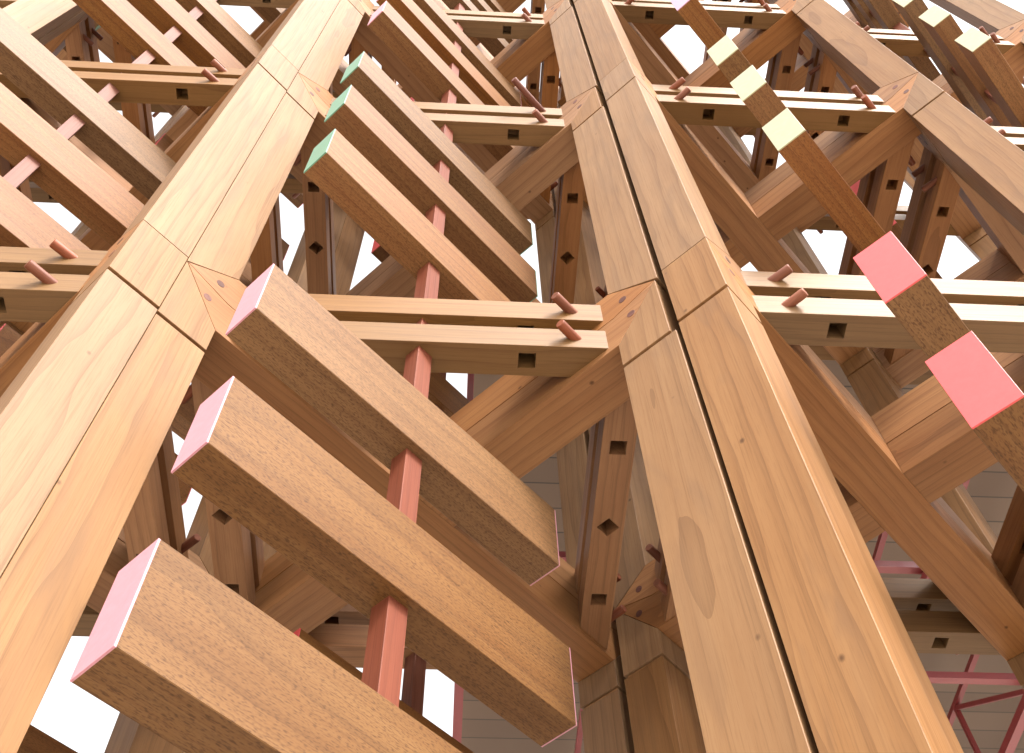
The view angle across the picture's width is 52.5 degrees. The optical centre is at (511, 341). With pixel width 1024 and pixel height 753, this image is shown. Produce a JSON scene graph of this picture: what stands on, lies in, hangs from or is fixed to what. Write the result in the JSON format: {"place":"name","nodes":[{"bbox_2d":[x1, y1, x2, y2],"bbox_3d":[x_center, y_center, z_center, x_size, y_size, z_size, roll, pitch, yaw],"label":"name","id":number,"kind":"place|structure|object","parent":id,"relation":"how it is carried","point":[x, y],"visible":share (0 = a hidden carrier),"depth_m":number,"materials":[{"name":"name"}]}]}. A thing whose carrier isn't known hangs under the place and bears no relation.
{"place":"outdoors","nodes":[
{"label":"outdoors","id":0,"kind":"place"},
{"bbox_2d":[31,0,1023,752],"label":"sky","id":1,"kind":"structure","parent":0,"point":[69,714],"materials":[{"name":"white"}]},
{"label":"ground","id":2,"kind":"structure","parent":0,"visible":0},
{"bbox_2d":[3,0,81,39],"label":"timber post","id":3,"kind":"object","parent":2,"relation":"on","point":[37,19],"visible":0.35,"depth_m":3.87,"materials":[{"name":"brown wood"}]},
{"bbox_2d":[19,98,251,286],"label":"diagonal beam","id":4,"kind":"structure","parent":3,"relation":"attached to","point":[245,279],"depth_m":3.54,"materials":[{"name":"brown wood"}]},
{"bbox_2d":[250,209,276,282],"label":"rail","id":5,"kind":"object","parent":4,"relation":"attached to","point":[263,257],"visible":0.09,"depth_m":3.68,"materials":[{"name":"brown wood"}]},
{"bbox_2d":[87,528,207,613],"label":"diagonal beam","id":6,"kind":"structure","parent":3,"relation":"attached to","point":[117,561],"depth_m":2.51,"materials":[{"name":"brown wood"}]},
{"bbox_2d":[123,456,169,561],"bbox_3d":[-0.858,0.299,2.370,0.164,0.076,0.900,2,-60,-2],"label":"timber post","id":7,"kind":"object","parent":6,"relation":"attached to","point":[145,526],"visible":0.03,"depth_m":2.40,"materials":[{"name":"brown wood"}]},
{"bbox_2d":[157,426,200,558],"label":"rail","id":8,"kind":"object","parent":6,"relation":"attached to","point":[180,543],"visible":0.22,"depth_m":2.54,"materials":[{"name":"brown wood"}]},
{"bbox_2d":[0,105,187,335],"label":"timber post","id":9,"kind":"object","parent":2,"relation":"on","point":[80,230],"visible":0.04,"depth_m":4.62,"materials":[{"name":"brown wood"}]},
{"bbox_2d":[0,222,140,396],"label":"diagonal beam","id":10,"kind":"structure","parent":9,"relation":"attached to","point":[15,357],"depth_m":2.17,"materials":[{"name":"brown wood"}]},
{"bbox_2d":[0,239,107,274],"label":"rail","id":11,"kind":"object","parent":10,"relation":"attached to","point":[59,257],"visible":0.46,"depth_m":2.21,"materials":[{"name":"brown wood"}]},
{"bbox_2d":[3,0,217,188],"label":"red rod","id":12,"kind":"object","parent":2,"relation":"on","point":[22,171],"visible":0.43,"depth_m":3.04,"materials":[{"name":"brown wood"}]},
{"bbox_2d":[0,260,89,322],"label":"rail","id":13,"kind":"object","parent":12,"relation":"attached to","point":[37,293],"visible":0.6,"depth_m":2.11,"materials":[{"name":"brown wood"}]},
{"bbox_2d":[0,176,90,249],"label":"bracket plank","id":14,"kind":"object","parent":12,"relation":"attached to","point":[25,222],"visible":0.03,"depth_m":2.56,"materials":[{"name":"brown wood"}]},
{"bbox_2d":[0,83,144,245],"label":"bracket plank","id":15,"kind":"object","parent":12,"relation":"attached to","point":[70,177],"visible":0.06,"depth_m":2.85,"materials":[{"name":"brown wood"}]},
{"bbox_2d":[0,8,175,198],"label":"bracket plank","id":16,"kind":"object","parent":12,"relation":"attached to","point":[44,78],"visible":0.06,"depth_m":3.12,"materials":[{"name":"brown wood"}]},
{"bbox_2d":[72,0,207,116],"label":"bracket plank","id":17,"kind":"object","parent":12,"relation":"attached to","point":[130,29],"visible":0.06,"depth_m":3.72,"materials":[{"name":"brown wood"}]},
{"bbox_2d":[128,0,245,68],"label":"bracket plank","id":18,"kind":"object","parent":12,"relation":"attached to","point":[197,43],"visible":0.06,"depth_m":4.09,"materials":[{"name":"brown wood"}]},
{"bbox_2d":[176,0,262,67],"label":"bracket plank","id":19,"kind":"object","parent":12,"relation":"attached to","point":[227,31],"visible":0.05,"depth_m":4.43,"materials":[{"name":"brown wood"}]},
{"bbox_2d":[0,0,339,575],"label":"timber post","id":20,"kind":"object","parent":2,"relation":"on","point":[54,395],"visible":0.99,"depth_m":1.96,"materials":[{"name":"brown wood"}]},
{"bbox_2d":[0,68,237,106],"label":"rail","id":21,"kind":"object","parent":20,"relation":"attached to","point":[209,89],"visible":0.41,"depth_m":3.38,"materials":[{"name":"brown wood"}]},
{"bbox_2d":[9,46,269,332],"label":"diagonal beam","id":22,"kind":"structure","parent":20,"relation":"attached to","point":[174,151],"depth_m":3.51,"materials":[{"name":"brown wood"}]},
{"bbox_2d":[60,59,245,78],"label":"rail","id":23,"kind":"object","parent":20,"relation":"attached to","point":[218,70],"visible":0.2,"depth_m":3.48,"materials":[{"name":"brown wood"}]},
{"bbox_2d":[0,0,364,752],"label":"timber post","id":24,"kind":"object","parent":2,"relation":"on","point":[52,572],"visible":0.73,"depth_m":1.72,"materials":[{"name":"brown wood"}]},
{"bbox_2d":[299,73,540,302],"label":"diagonal beam","id":25,"kind":"structure","parent":24,"relation":"attached to","point":[320,130],"depth_m":3.45,"materials":[{"name":"brown wood"}]},
{"bbox_2d":[330,77,562,118],"bbox_3d":[-0.223,-0.805,3.584,0.895,0.076,0.240,2,-60,-2],"label":"rail","id":26,"kind":"object","parent":24,"relation":"attached to","point":[484,110],"visible":0.26,"depth_m":3.57,"materials":[{"name":"brown wood"}]},
{"bbox_2d":[353,0,555,223],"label":"diagonal beam","id":27,"kind":"structure","parent":24,"relation":"attached to","point":[402,74],"depth_m":4.85,"materials":[{"name":"brown wood"}]},
{"bbox_2d":[104,201,345,752],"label":"timber post","id":28,"kind":"object","parent":2,"relation":"on","point":[128,735],"visible":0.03,"depth_m":2.75,"materials":[{"name":"brown wood"}]},
{"bbox_2d":[293,144,331,294],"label":"rail","id":29,"kind":"object","parent":28,"relation":"attached to","point":[316,227],"visible":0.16,"depth_m":3.64,"materials":[{"name":"brown wood"}]},
{"bbox_2d":[182,214,364,752],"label":"timber post","id":30,"kind":"object","parent":2,"relation":"on","point":[347,250],"visible":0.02,"depth_m":4.67,"materials":[{"name":"brown wood"}]},
{"bbox_2d":[254,281,653,632],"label":"diagonal beam","id":31,"kind":"structure","parent":30,"relation":"attached to","point":[519,426],"depth_m":2.29,"materials":[{"name":"brown wood"}]},
{"bbox_2d":[181,377,255,604],"bbox_3d":[-0.661,0.385,2.423,0.174,0.076,0.901,2,-60,-2],"label":"rail","id":32,"kind":"object","parent":31,"relation":"attached to","point":[231,550],"visible":0.19,"depth_m":2.44,"materials":[{"name":"brown wood"}]},
{"bbox_2d":[345,88,593,297],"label":"diagonal beam","id":33,"kind":"structure","parent":30,"relation":"attached to","point":[519,178],"depth_m":3.55,"materials":[{"name":"brown wood"}]},
{"bbox_2d":[325,108,564,146],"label":"rail","id":34,"kind":"object","parent":33,"relation":"attached to","point":[539,130],"visible":0.37,"depth_m":3.47,"materials":[{"name":"brown wood"}]},
{"bbox_2d":[551,162,584,303],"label":"rail","id":35,"kind":"object","parent":33,"relation":"attached to","point":[569,226],"visible":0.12,"depth_m":3.66,"materials":[{"name":"brown wood"}]},
{"bbox_2d":[490,0,563,86],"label":"diagonal beam","id":36,"kind":"structure","parent":30,"relation":"attached to","point":[520,59],"depth_m":4.80,"materials":[{"name":"brown wood"}]},
{"bbox_2d":[540,51,559,203],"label":"rail","id":37,"kind":"object","parent":36,"relation":"attached to","point":[550,83],"visible":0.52,"depth_m":4.89,"materials":[{"name":"brown wood"}]},
{"bbox_2d":[361,3,464,706],"bbox_3d":[-0.208,-0.282,2.735,0.040,8.232,0.040,-38,-66,19],"label":"red rod","id":38,"kind":"object","parent":2,"relation":"on","point":[383,663],"visible":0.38,"depth_m":1.76,"materials":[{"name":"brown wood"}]},
{"bbox_2d":[70,538,461,752],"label":"bracket plank","id":39,"kind":"object","parent":38,"relation":"attached to","point":[183,653],"visible":1,"depth_m":1.17,"materials":[{"name":"brown wood"}]},
{"bbox_2d":[171,376,576,746],"bbox_3d":[-0.182,0.359,1.622,0.076,0.168,0.769,-38,-66,19],"label":"bracket plank","id":40,"kind":"object","parent":38,"relation":"attached to","point":[256,465],"visible":0.98,"depth_m":1.56,"materials":[{"name":"brown wood"}]},
{"bbox_2d":[225,263,559,585],"bbox_3d":[-0.195,0.169,1.940,0.076,0.168,0.769,-38,-66,19],"label":"bracket plank","id":41,"kind":"object","parent":38,"relation":"attached to","point":[296,338],"visible":0.99,"depth_m":1.88,"materials":[{"name":"brown wood"}]},
{"bbox_2d":[303,129,510,301],"bbox_3d":[-0.202,-0.209,2.615,0.076,0.168,0.769,-38,-66,19],"label":"bracket plank","id":42,"kind":"object","parent":38,"relation":"attached to","point":[359,189],"visible":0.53,"depth_m":2.51,"materials":[{"name":"brown wood"}]},
{"bbox_2d":[324,85,537,301],"bbox_3d":[-0.211,-0.395,2.933,0.076,0.168,0.769,-38,-66,19],"label":"bracket plank","id":43,"kind":"object","parent":38,"relation":"attached to","point":[371,134],"visible":0.91,"depth_m":2.87,"materials":[{"name":"brown wood"}]},
{"bbox_2d":[340,52,532,254],"bbox_3d":[-0.220,-0.573,3.238,0.076,0.168,0.769,-38,-66,19],"label":"bracket plank","id":44,"kind":"object","parent":38,"relation":"attached to","point":[381,92],"visible":0.91,"depth_m":3.18,"materials":[{"name":"brown wood"}]},
{"bbox_2d":[367,1,515,160],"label":"bracket plank","id":45,"kind":"object","parent":38,"relation":"attached to","point":[395,32],"visible":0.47,"depth_m":3.77,"materials":[{"name":"brown wood"}]},
{"bbox_2d":[376,0,509,105],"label":"bracket plank","id":46,"kind":"object","parent":38,"relation":"attached to","point":[414,16],"visible":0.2,"depth_m":4.13,"materials":[{"name":"brown wood"}]},
{"bbox_2d":[370,11,544,39],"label":"rail","id":47,"kind":"object","parent":38,"relation":"attached to","point":[526,27],"visible":0.38,"depth_m":4.75,"materials":[{"name":"brown wood"}]},
{"bbox_2d":[413,0,521,106],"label":"bracket plank","id":48,"kind":"object","parent":38,"relation":"attached to","point":[452,32],"visible":0.51,"depth_m":4.49,"materials":[{"name":"brown wood"}]},
{"bbox_2d":[340,320,607,376],"bbox_3d":[-0.195,0.015,2.220,0.893,0.076,0.166,2,-60,-2],"label":"rail","id":49,"kind":"object","parent":38,"relation":"attached to","point":[564,349],"visible":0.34,"depth_m":2.20,"materials":[{"name":"brown wood"}]},
{"bbox_2d":[401,373,445,715],"bbox_3d":[-0.256,0.489,3.177,0.040,8.232,0.040,-38,-66,19],"label":"red rod","id":50,"kind":"object","parent":2,"relation":"on","point":[413,688],"depth_m":2.55,"materials":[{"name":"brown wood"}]},
{"bbox_2d":[308,624,436,669],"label":"rail","id":51,"kind":"object","parent":50,"relation":"attached to","point":[347,642],"visible":0.06,"depth_m":2.63,"materials":[{"name":"brown wood"}]},
{"bbox_2d":[294,628,473,752],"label":"bracket plank","id":52,"kind":"object","parent":50,"relation":"attached to","point":[356,672],"visible":0.19,"depth_m":2.36,"materials":[{"name":"brown wood"}]},
{"bbox_2d":[397,371,469,417],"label":"bracket plank","id":53,"kind":"object","parent":50,"relation":"attached to","point":[447,397],"visible":0.04,"depth_m":3.66,"materials":[{"name":"brown wood"}]},
{"bbox_2d":[535,183,634,752],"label":"timber post","id":54,"kind":"object","parent":2,"relation":"on","point":[606,723],"visible":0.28,"depth_m":2.64,"materials":[{"name":"brown wood"}]},
{"bbox_2d":[188,262,620,682],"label":"diagonal beam","id":55,"kind":"structure","parent":54,"relation":"attached to","point":[549,601],"depth_m":2.32,"materials":[{"name":"brown wood"}]},
{"bbox_2d":[309,292,602,329],"bbox_3d":[-0.203,-0.046,2.324,0.898,0.076,0.169,2,-60,-2],"label":"rail","id":56,"kind":"object","parent":55,"relation":"attached to","point":[455,312],"visible":0.3,"depth_m":2.29,"materials":[{"name":"brown wood"}]},
{"bbox_2d":[575,422,620,594],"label":"rail","id":57,"kind":"object","parent":55,"relation":"attached to","point":[587,494],"visible":0.19,"depth_m":2.58,"materials":[{"name":"brown wood"}]},
{"bbox_2d":[578,399,636,649],"bbox_3d":[0.226,0.417,2.460,0.160,0.076,0.896,2,-60,-2],"label":"rail","id":58,"kind":"object","parent":55,"relation":"attached to","point":[614,457],"visible":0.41,"depth_m":2.43,"materials":[{"name":"brown wood"}]},
{"bbox_2d":[539,86,705,752],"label":"timber post","id":59,"kind":"object","parent":2,"relation":"on","point":[663,713],"visible":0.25,"depth_m":2.58,"materials":[{"name":"brown wood"}]},
{"bbox_2d":[555,0,805,205],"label":"diagonal beam","id":60,"kind":"structure","parent":59,"relation":"attached to","point":[758,48],"depth_m":4.82,"materials":[{"name":"brown wood"}]},
{"bbox_2d":[713,73,921,267],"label":"diagonal beam","id":61,"kind":"structure","parent":59,"relation":"attached to","point":[783,200],"depth_m":3.60,"materials":[{"name":"brown wood"}]},
{"bbox_2d":[618,352,1023,651],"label":"diagonal beam","id":62,"kind":"structure","parent":59,"relation":"attached to","point":[937,447],"depth_m":2.41,"materials":[{"name":"brown wood"}]},
{"bbox_2d":[545,0,818,752],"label":"timber post","id":63,"kind":"object","parent":2,"relation":"on","point":[747,697],"visible":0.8,"depth_m":1.66,"materials":[{"name":"brown wood"}]},
{"bbox_2d":[452,360,1023,752],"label":"canopy","id":64,"kind":"object","parent":2,"relation":"on","point":[981,698],"visible":0.12,"depth_m":5.68,"materials":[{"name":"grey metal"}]},
{"bbox_2d":[573,0,963,752],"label":"timber post","id":65,"kind":"object","parent":2,"relation":"on","point":[861,680],"visible":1,"depth_m":1.54,"materials":[{"name":"brown wood"}]},
{"bbox_2d":[632,23,689,78],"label":"diagonal beam","id":66,"kind":"structure","parent":65,"relation":"attached to","point":[669,58],"depth_m":6.28,"materials":[{"name":"brown wood"}]},
{"bbox_2d":[610,0,758,192],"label":"diagonal beam","id":67,"kind":"structure","parent":65,"relation":"attached to","point":[724,153],"depth_m":5.00,"materials":[{"name":"brown wood"}]},
{"bbox_2d":[628,59,865,364],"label":"diagonal beam","id":68,"kind":"structure","parent":65,"relation":"attached to","point":[759,246],"depth_m":3.64,"materials":[{"name":"brown wood"}]},
{"bbox_2d":[851,139,915,275],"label":"rail","id":69,"kind":"object","parent":68,"relation":"attached to","point":[888,182],"visible":0.3,"depth_m":3.61,"materials":[{"name":"brown wood"}]},
{"bbox_2d":[707,238,1023,660],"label":"diagonal beam","id":70,"kind":"structure","parent":65,"relation":"attached to","point":[941,545],"depth_m":2.42,"materials":[{"name":"brown wood"}]},
{"bbox_2d":[991,485,1023,584],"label":"rail","id":71,"kind":"object","parent":70,"relation":"attached to","point":[1007,554],"visible":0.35,"depth_m":2.66,"materials":[{"name":"brown wood"}]},
{"bbox_2d":[717,126,1023,690],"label":"timber post","id":72,"kind":"object","parent":2,"relation":"on","point":[874,387],"visible":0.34,"depth_m":3.74,"materials":[{"name":"brown wood"}]},
{"bbox_2d":[767,0,1023,234],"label":"timber post","id":73,"kind":"object","parent":2,"relation":"on","point":[1009,217],"visible":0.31,"depth_m":3.34,"materials":[{"name":"brown wood"}]},
{"bbox_2d":[755,34,803,181],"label":"rail","id":74,"kind":"object","parent":73,"relation":"attached to","point":[784,68],"visible":0.51,"depth_m":4.91,"materials":[{"name":"brown wood"}]},
{"bbox_2d":[804,31,980,242],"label":"diagonal beam","id":75,"kind":"structure","parent":73,"relation":"attached to","point":[964,222],"depth_m":5.20,"materials":[{"name":"brown wood"}]},
{"bbox_2d":[863,25,1014,56],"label":"rail","id":76,"kind":"object","parent":75,"relation":"attached to","point":[904,45],"visible":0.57,"depth_m":4.81,"materials":[{"name":"brown wood"}]},
{"bbox_2d":[917,135,1023,273],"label":"diagonal beam","id":77,"kind":"structure","parent":73,"relation":"attached to","point":[1005,235],"depth_m":3.67,"materials":[{"name":"brown wood"}]},
{"bbox_2d":[880,146,935,348],"bbox_3d":[1.497,-0.334,3.876,0.166,0.076,0.905,2,-60,-2],"label":"rail","id":78,"kind":"object","parent":77,"relation":"attached to","point":[922,173],"visible":0.2,"depth_m":3.76,"materials":[{"name":"brown wood"}]},
{"bbox_2d":[773,0,1023,224],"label":"timber post","id":79,"kind":"object","parent":2,"relation":"on","point":[986,157],"visible":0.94,"depth_m":3.30,"materials":[{"name":"brown wood"}]},
{"bbox_2d":[852,1,996,103],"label":"red rod","id":80,"kind":"object","parent":2,"relation":"on","point":[899,26],"depth_m":5.03,"materials":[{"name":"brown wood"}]},
{"bbox_2d":[863,0,940,80],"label":"bracket plank","id":81,"kind":"object","parent":80,"relation":"attached to","point":[885,13],"visible":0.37,"depth_m":5.20,"materials":[{"name":"brown wood"}]},
{"bbox_2d":[891,0,992,125],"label":"bracket plank","id":82,"kind":"object","parent":80,"relation":"attached to","point":[911,11],"visible":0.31,"depth_m":4.53,"materials":[{"name":"brown wood"}]},
{"bbox_2d":[918,4,1012,126],"bbox_3d":[1.946,-1.059,4.295,0.076,0.168,0.769,-39,-66,19],"label":"bracket plank","id":83,"kind":"object","parent":80,"relation":"attached to","point":[943,28],"visible":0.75,"depth_m":4.19,"materials":[{"name":"brown wood"}]},
{"bbox_2d":[954,27,1023,126],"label":"bracket plank","id":84,"kind":"object","parent":80,"relation":"attached to","point":[991,67],"visible":0.99,"depth_m":3.84,"materials":[{"name":"brown wood"}]},
{"bbox_2d":[929,0,1023,45],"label":"timber post","id":85,"kind":"object","parent":2,"relation":"on","point":[991,16],"visible":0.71,"depth_m":5.22,"materials":[{"name":"brown wood"}]},
{"bbox_2d":[797,20,1023,232],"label":"diagonal beam","id":86,"kind":"structure","parent":85,"relation":"attached to","point":[1014,55],"depth_m":4.91,"materials":[{"name":"brown wood"}]},
{"bbox_2d":[872,249,1023,388],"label":"diagonal beam","id":87,"kind":"structure","parent":85,"relation":"attached to","point":[911,366],"depth_m":3.93,"materials":[{"name":"brown wood"}]},
{"bbox_2d":[884,158,959,364],"bbox_3d":[1.492,-0.274,3.772,0.163,0.076,0.893,2,-60,-2],"label":"rail","id":88,"kind":"object","parent":87,"relation":"attached to","point":[942,187],"visible":0.44,"depth_m":3.66,"materials":[{"name":"brown wood"}]},
{"bbox_3d":[-1.336,0.371,3.094,0.040,8.246,0.040,-38,-66,19],"label":"red rod","id":89,"kind":"object","parent":2,"relation":"on","visible":0},
{"bbox_2d":[17,724,77,752],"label":"bracket plank","id":90,"kind":"object","parent":89,"relation":"attached to","point":[35,740],"depth_m":2.45,"materials":[{"name":"brown wood"}]},
{"bbox_3d":[0.897,-0.332,2.738,0.040,8.246,0.040,-38,-66,19],"label":"red rod","id":91,"kind":"object","parent":2,"relation":"on","visible":0},
{"bbox_2d":[670,0,724,49],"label":"bracket plank","id":92,"kind":"object","parent":91,"relation":"attached to","point":[701,23],"visible":0.3,"depth_m":3.72,"materials":[{"name":"brown wood"}]},
{"bbox_2d":[612,0,786,29],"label":"rail","id":93,"kind":"object","parent":91,"relation":"attached to","point":[766,18],"visible":0.64,"depth_m":4.74,"materials":[{"name":"brown wood"}]},
{"bbox_2d":[707,34,750,81],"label":"bracket plank","id":94,"kind":"object","parent":91,"relation":"attached to","point":[730,60],"visible":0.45,"depth_m":3.05,"materials":[{"name":"brown wood"}]},
{"bbox_2d":[730,65,785,125],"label":"bracket plank","id":95,"kind":"object","parent":91,"relation":"attached to","point":[761,100],"visible":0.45,"depth_m":2.75,"materials":[{"name":"brown wood"}]},
{"bbox_2d":[651,77,883,104],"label":"rail","id":96,"kind":"object","parent":91,"relation":"attached to","point":[676,88],"visible":0.39,"depth_m":3.56,"materials":[{"name":"brown wood"}]},
{"bbox_2d":[656,86,895,132],"bbox_3d":[0.881,-0.763,3.494,0.892,0.076,0.169,2,-60,-2],"label":"rail","id":97,"kind":"object","parent":91,"relation":"attached to","point":[867,116],"visible":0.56,"depth_m":3.46,"materials":[{"name":"brown wood"}]},
{"bbox_2d":[762,108,885,252],"bbox_3d":[0.902,-0.262,2.625,0.076,0.168,0.769,-38,-66,19],"label":"bracket plank","id":98,"kind":"object","parent":91,"relation":"attached to","point":[815,171],"visible":0.52,"depth_m":2.47,"materials":[{"name":"brown wood"}]},
{"bbox_2d":[740,264,1023,305],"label":"rail","id":99,"kind":"object","parent":91,"relation":"attached to","point":[784,281],"visible":0.41,"depth_m":2.28,"materials":[{"name":"brown wood"}]},
{"bbox_2d":[752,288,1023,352],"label":"rail","id":100,"kind":"object","parent":91,"relation":"attached to","point":[799,317],"visible":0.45,"depth_m":2.18,"materials":[{"name":"brown wood"}]},
{"bbox_2d":[853,231,969,358],"bbox_3d":[0.874,0.122,1.858,0.076,0.168,0.769,-38,-66,19],"label":"bracket plank","id":101,"kind":"object","parent":91,"relation":"attached to","point":[918,305],"visible":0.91,"depth_m":1.67,"materials":[{"name":"brown wood"}]},
{"bbox_2d":[925,331,1023,491],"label":"bracket plank","id":102,"kind":"object","parent":91,"relation":"attached to","point":[984,392],"visible":1,"depth_m":1.37,"materials":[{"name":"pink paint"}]},
{"bbox_3d":[0.849,0.440,3.180,0.040,8.246,0.040,-38,-66,19],"label":"red rod","id":103,"kind":"object","parent":2,"relation":"on","visible":0},
{"bbox_2d":[882,578,959,611],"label":"rail","id":104,"kind":"object","parent":103,"relation":"attached to","point":[917,594],"visible":0.06,"depth_m":2.74,"materials":[{"name":"brown wood"}]},
{"bbox_2d":[897,610,1000,654],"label":"rail","id":105,"kind":"object","parent":103,"relation":"attached to","point":[948,632],"visible":0.23,"depth_m":2.64,"materials":[{"name":"brown wood"}]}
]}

